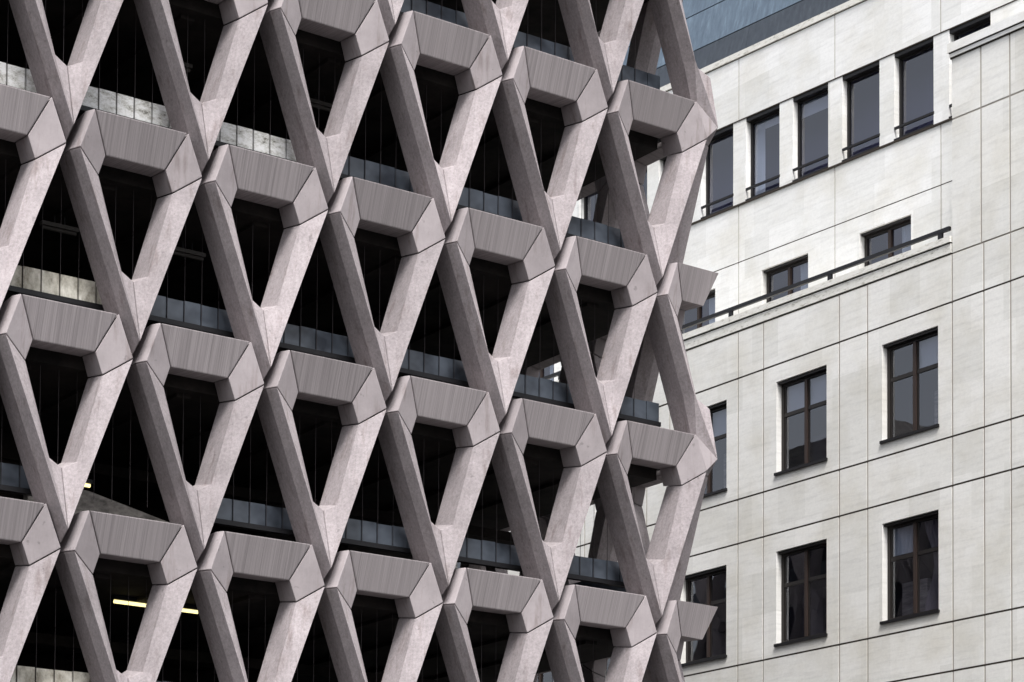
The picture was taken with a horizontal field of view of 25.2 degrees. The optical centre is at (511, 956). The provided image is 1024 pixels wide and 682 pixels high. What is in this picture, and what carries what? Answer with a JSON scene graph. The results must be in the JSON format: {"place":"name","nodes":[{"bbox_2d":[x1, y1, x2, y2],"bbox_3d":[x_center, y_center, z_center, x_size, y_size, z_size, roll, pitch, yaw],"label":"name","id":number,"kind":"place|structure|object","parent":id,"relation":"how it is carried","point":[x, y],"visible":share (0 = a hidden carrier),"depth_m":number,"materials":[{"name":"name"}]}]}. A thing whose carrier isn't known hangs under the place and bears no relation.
{"place":"outdoors","nodes":[
{"label":"outdoors","id":0,"kind":"place"},
{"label":"pavement","id":1,"kind":"structure","parent":0,"visible":0},
{"bbox_2d":[0,0,717,681],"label":"car park building","id":2,"kind":"structure","parent":1,"relation":"on","point":[312,416],"depth_m":33.72,"materials":[{"name":"concrete"}]},
{"bbox_2d":[40,215,78,235],"bbox_3d":[-6.354,-10.281,32.095,0.550,0.226,0.100,2,-3,-35],"label":"ceiling light","id":3,"kind":"object","parent":2,"relation":"hanging from","point":[61,228],"visible":0.91,"depth_m":32.06,"materials":[{"name":"grey metal"}]},
{"bbox_2d":[84,479,92,487],"bbox_3d":[-6.343,-6.807,32.339,0.850,0.226,0.100,2,-3,-35],"label":"ceiling light","id":4,"kind":"object","parent":2,"relation":"hanging from","point":[89,482],"visible":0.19,"depth_m":32.52,"materials":[{"name":"black paint"}]},
{"bbox_2d":[111,595,197,613],"bbox_3d":[-5.149,-5.156,33.122,1.380,0.226,0.100,2,-3,-35],"label":"ceiling light","id":5,"kind":"object","parent":2,"relation":"hanging from","point":[117,599],"visible":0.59,"depth_m":32.88,"materials":[{"name":"white plastic"}]},
{"bbox_2d":[183,62,192,72],"bbox_3d":[-4.894,-12.982,33.111,0.550,0.226,0.100,2,-3,-35],"label":"ceiling light","id":6,"kind":"object","parent":2,"relation":"hanging from","point":[190,66],"visible":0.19,"depth_m":33.20,"materials":[{"name":"grey"}]},
{"bbox_2d":[173,241,205,260],"bbox_3d":[-4.705,-10.247,33.140,0.550,0.226,0.100,2,-3,-35],"label":"ceiling light","id":7,"kind":"object","parent":2,"relation":"hanging from","point":[187,253],"visible":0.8,"depth_m":33.12,"materials":[{"name":"grey"}]},
{"bbox_2d":[310,93,332,111],"bbox_3d":[-2.911,-12.957,34.638,0.550,0.226,0.100,2,-3,-35],"label":"ceiling light","id":8,"kind":"object","parent":2,"relation":"hanging from","point":[322,105],"visible":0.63,"depth_m":34.62,"materials":[{"name":"grey metal"}]},
{"bbox_3d":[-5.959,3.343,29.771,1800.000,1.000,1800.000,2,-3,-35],"label":"ground","id":9,"kind":"structure","parent":0,"visible":0},
{"bbox_2d":[455,0,1023,681],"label":"office building","id":10,"kind":"structure","parent":9,"relation":"on","point":[853,332],"depth_m":47.38,"materials":[{"name":"stone"}]},
{"bbox_2d":[539,673,542,681],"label":"window","id":11,"kind":"structure","parent":10,"relation":"in","point":[540,675],"depth_m":55.33,"materials":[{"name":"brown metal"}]},
{"bbox_2d":[539,365,553,380],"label":"window","id":12,"kind":"structure","parent":10,"relation":"in","point":[541,373],"depth_m":58.23,"materials":[{"name":"brown metal"}]},
{"bbox_2d":[584,191,596,219],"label":"window","id":13,"kind":"structure","parent":10,"relation":"in","point":[585,198],"depth_m":56.94,"materials":[{"name":"black"}]},
{"bbox_2d":[660,156,666,167],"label":"window","id":14,"kind":"structure","parent":10,"relation":"in","point":[663,159],"depth_m":54.36,"materials":[{"name":"black"}]},
{"bbox_2d":[681,289,714,331],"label":"window","id":15,"kind":"structure","parent":10,"relation":"in","point":[711,297],"depth_m":52.95,"materials":[{"name":"grey glass"}]},
{"bbox_2d":[681,566,726,666],"bbox_3d":[4.266,-7.464,50.214,0.255,2.021,1.602,2,-3,-35],"label":"window","id":16,"kind":"structure","parent":10,"relation":"in","point":[708,574],"depth_m":50.23,"materials":[{"name":"brown metal"}]},
{"bbox_2d":[703,401,726,497],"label":"window","id":17,"kind":"structure","parent":10,"relation":"in","point":[718,412],"depth_m":50.24,"materials":[{"name":"grey glass"}]},
{"bbox_2d":[701,125,733,218],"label":"window","id":18,"kind":"structure","parent":10,"relation":"in","point":[725,132],"depth_m":52.83,"materials":[{"name":"black"}]},
{"bbox_2d":[745,104,779,200],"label":"window","id":19,"kind":"structure","parent":10,"relation":"in","point":[763,120],"depth_m":51.65,"materials":[{"name":"black"}]},
{"bbox_2d":[764,254,807,302],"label":"window","id":20,"kind":"structure","parent":10,"relation":"in","point":[803,261],"depth_m":50.62,"materials":[{"name":"brown metal"}]},
{"bbox_2d":[774,366,827,475],"bbox_3d":[6.119,-11.188,47.807,0.286,2.001,1.602,2,-3,-35],"label":"window","id":21,"kind":"structure","parent":10,"relation":"in","point":[805,392],"depth_m":47.86,"materials":[{"name":"brown metal"}]},
{"bbox_2d":[774,539,827,646],"bbox_3d":[6.086,-7.562,47.646,0.255,2.021,1.602,2,-3,-35],"label":"window","id":22,"kind":"structure","parent":10,"relation":"in","point":[806,549],"depth_m":47.70,"materials":[{"name":"brown metal"}]},
{"bbox_2d":[792,83,828,181],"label":"window","id":23,"kind":"structure","parent":10,"relation":"in","point":[811,102],"depth_m":50.28,"materials":[{"name":"black"}]},
{"bbox_2d":[842,61,879,161],"bbox_3d":[7.514,-18.006,48.770,0.230,1.939,1.142,2,-3,-35],"label":"window","id":24,"kind":"structure","parent":10,"relation":"in","point":[873,68],"depth_m":49.01,"materials":[{"name":"black"}]},
{"bbox_2d":[861,216,910,266],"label":"window","id":25,"kind":"structure","parent":10,"relation":"in","point":[905,223],"depth_m":48.06,"materials":[{"name":"brown metal"}]},
{"bbox_2d":[879,327,938,443],"bbox_3d":[7.940,-11.286,45.239,0.286,2.001,1.602,2,-3,-35],"label":"window","id":26,"kind":"structure","parent":10,"relation":"in","point":[925,344],"depth_m":45.25,"materials":[{"name":"brown metal"}]},
{"bbox_2d":[880,511,939,624],"bbox_3d":[7.927,-7.659,45.091,0.305,2.021,1.602,2,-3,-35],"label":"window","id":27,"kind":"structure","parent":10,"relation":"in","point":[903,536],"depth_m":45.11,"materials":[{"name":"brown metal"}]},
{"bbox_2d":[894,37,933,140],"bbox_3d":[8.420,-17.996,47.490,0.230,1.923,1.142,2,-3,-35],"label":"window","id":28,"kind":"structure","parent":10,"relation":"in","point":[926,45],"depth_m":47.77,"materials":[{"name":"black"}]},
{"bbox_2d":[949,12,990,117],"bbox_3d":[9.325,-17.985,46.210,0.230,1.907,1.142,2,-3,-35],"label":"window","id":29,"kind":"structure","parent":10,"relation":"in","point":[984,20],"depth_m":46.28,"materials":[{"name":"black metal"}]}
]}

